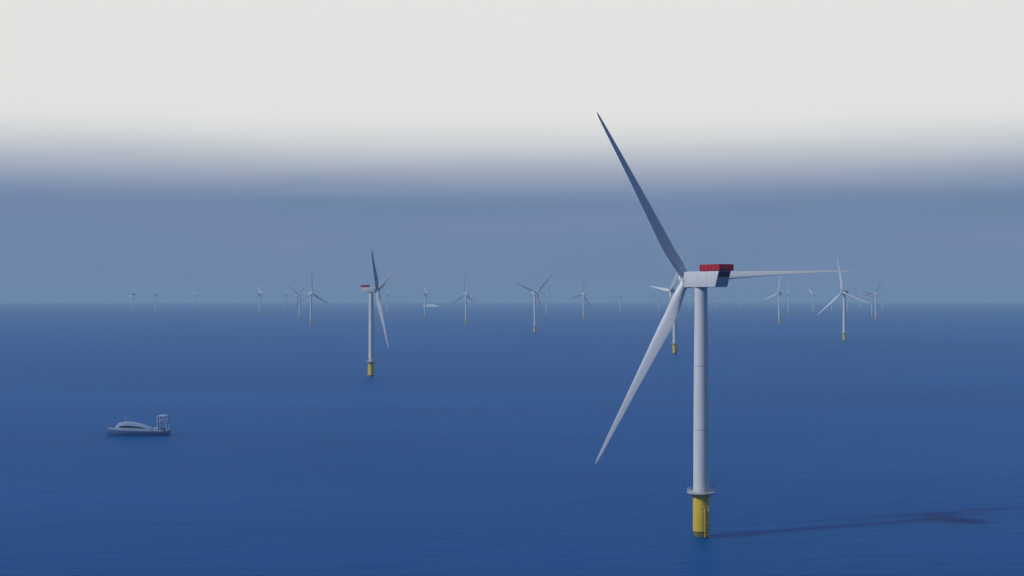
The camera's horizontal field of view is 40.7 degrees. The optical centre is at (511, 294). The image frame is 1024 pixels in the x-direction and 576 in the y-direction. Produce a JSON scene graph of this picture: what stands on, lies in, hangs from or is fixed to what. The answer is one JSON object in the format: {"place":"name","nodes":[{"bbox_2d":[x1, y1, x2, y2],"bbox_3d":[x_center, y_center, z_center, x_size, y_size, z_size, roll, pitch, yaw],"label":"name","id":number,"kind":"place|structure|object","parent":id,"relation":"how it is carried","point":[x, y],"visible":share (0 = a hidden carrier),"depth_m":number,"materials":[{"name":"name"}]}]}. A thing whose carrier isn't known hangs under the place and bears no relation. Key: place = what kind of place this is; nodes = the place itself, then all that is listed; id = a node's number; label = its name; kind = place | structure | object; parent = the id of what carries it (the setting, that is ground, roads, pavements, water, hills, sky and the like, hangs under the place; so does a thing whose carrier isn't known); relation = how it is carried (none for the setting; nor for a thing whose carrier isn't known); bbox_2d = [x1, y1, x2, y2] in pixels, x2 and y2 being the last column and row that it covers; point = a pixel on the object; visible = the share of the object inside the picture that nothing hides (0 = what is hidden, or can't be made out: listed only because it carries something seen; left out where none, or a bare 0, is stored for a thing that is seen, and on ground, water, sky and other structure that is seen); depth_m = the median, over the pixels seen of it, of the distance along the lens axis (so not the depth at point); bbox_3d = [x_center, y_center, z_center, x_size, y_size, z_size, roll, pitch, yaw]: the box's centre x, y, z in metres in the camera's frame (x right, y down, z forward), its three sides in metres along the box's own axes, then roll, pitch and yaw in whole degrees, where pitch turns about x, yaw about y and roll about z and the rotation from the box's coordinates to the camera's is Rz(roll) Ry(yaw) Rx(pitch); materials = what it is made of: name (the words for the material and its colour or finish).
{"place":"outdoors","nodes":[
{"label":"outdoors","id":0,"kind":"place"},
{"bbox_2d":[0,302,1023,575],"bbox_3d":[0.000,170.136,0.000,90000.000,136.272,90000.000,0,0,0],"label":"sea","id":1,"kind":"structure","parent":0,"point":[446,440],"depth_m":968.52,"materials":[{"name":"liquid"}]},
{"bbox_2d":[129,281,140,315],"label":"wind turbine","id":2,"kind":"object","parent":1,"relation":"in","point":[133,300],"visible":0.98,"depth_m":6989.66,"materials":[{"name":"metal"}]},
{"bbox_2d":[106,415,170,434],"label":"workboat","id":3,"kind":"object","parent":1,"relation":"on","point":[128,428],"visible":0.97,"depth_m":1005.64,"materials":[{"name":"white metal"}]},
{"bbox_2d":[154,285,160,312],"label":"wind turbine","id":4,"kind":"object","parent":1,"relation":"in","point":[155,299],"visible":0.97,"depth_m":8103.74,"materials":[{"name":"metal"}]},
{"bbox_2d":[257,285,266,315],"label":"wind turbine","id":5,"kind":"object","parent":1,"relation":"in","point":[259,299],"visible":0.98,"depth_m":6989.30,"materials":[{"name":"metal"}]},
{"bbox_2d":[292,288,301,318],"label":"wind turbine","id":6,"kind":"object","parent":1,"relation":"in","point":[299,294],"visible":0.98,"depth_m":5870.97,"materials":[{"name":"metal"}]},
{"bbox_2d":[296,284,329,325],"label":"wind turbine","id":7,"kind":"object","parent":1,"relation":"in","point":[310,294],"visible":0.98,"depth_m":4535.86,"materials":[{"name":"metal"}]},
{"bbox_2d":[361,249,394,376],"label":"wind turbine","id":8,"kind":"object","parent":1,"relation":"in","point":[371,361],"visible":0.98,"depth_m":1727.16,"materials":[{"name":"metal"}]},
{"bbox_2d":[385,288,390,312],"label":"wind turbine","id":9,"kind":"object","parent":1,"relation":"in","point":[387,294],"visible":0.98,"depth_m":8104.39,"materials":[{"name":"metal"}]},
{"bbox_2d":[422,287,428,317],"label":"wind turbine","id":10,"kind":"object","parent":1,"relation":"in","point":[425,294],"visible":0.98,"depth_m":6302.69,"materials":[{"name":"metal"}]},
{"bbox_2d":[423,304,438,306],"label":"ship","id":11,"kind":"object","parent":1,"relation":"on","point":[431,305],"visible":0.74,"depth_m":13268.50},
{"bbox_2d":[452,275,471,323],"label":"wind turbine","id":12,"kind":"object","parent":1,"relation":"in","point":[466,295],"visible":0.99,"depth_m":4969.60,"materials":[{"name":"metal"}]},
{"bbox_2d":[516,274,552,332],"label":"wind turbine","id":13,"kind":"object","parent":1,"relation":"in","point":[535,293],"visible":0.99,"depth_m":3752.47,"materials":[{"name":"metal"}]},
{"bbox_2d":[540,284,551,314],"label":"wind turbine","id":14,"kind":"object","parent":1,"relation":"in","point":[546,294],"visible":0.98,"depth_m":7394.88,"materials":[{"name":"metal"}]},
{"bbox_2d":[568,280,589,319],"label":"wind turbine","id":15,"kind":"object","parent":1,"relation":"in","point":[583,294],"visible":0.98,"depth_m":5740.10,"materials":[{"name":"metal"}]},
{"bbox_2d":[651,255,682,353],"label":"wind turbine","id":16,"kind":"object","parent":1,"relation":"in","point":[675,342],"visible":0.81,"depth_m":2385.83,"materials":[{"name":"metal"}]},
{"bbox_2d":[595,113,850,537],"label":"wind turbine","id":17,"kind":"object","parent":1,"relation":"in","point":[704,278],"visible":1,"depth_m":582.84,"materials":[{"name":"metal"}]},
{"bbox_2d":[764,275,784,323],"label":"wind turbine","id":18,"kind":"object","parent":1,"relation":"in","point":[779,299],"visible":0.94,"depth_m":4968.98,"materials":[{"name":"metal"}]},
{"bbox_2d":[785,286,789,314],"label":"wind turbine","id":19,"kind":"object","parent":1,"relation":"in","point":[788,300],"visible":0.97,"depth_m":7394.82,"materials":[{"name":"metal"}]},
{"bbox_2d":[807,286,817,312],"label":"wind turbine","id":20,"kind":"object","parent":1,"relation":"in","point":[813,294],"visible":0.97,"depth_m":8103.81,"materials":[{"name":"metal"}]},
{"bbox_2d":[820,258,869,340],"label":"wind turbine","id":21,"kind":"object","parent":1,"relation":"in","point":[844,293],"visible":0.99,"depth_m":3052.87,"materials":[{"name":"metal"}]},
{"bbox_2d":[864,284,873,316],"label":"wind turbine","id":22,"kind":"object","parent":1,"relation":"in","point":[871,296],"visible":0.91,"depth_m":6628.42,"materials":[{"name":"metal"}]},
{"bbox_2d":[861,280,882,319],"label":"wind turbine","id":23,"kind":"object","parent":1,"relation":"in","point":[875,293],"visible":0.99,"depth_m":5740.81,"materials":[{"name":"metal"}]},
{"bbox_2d":[0,0,1023,302],"label":"sky","id":24,"kind":"structure","parent":0,"point":[226,149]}
]}

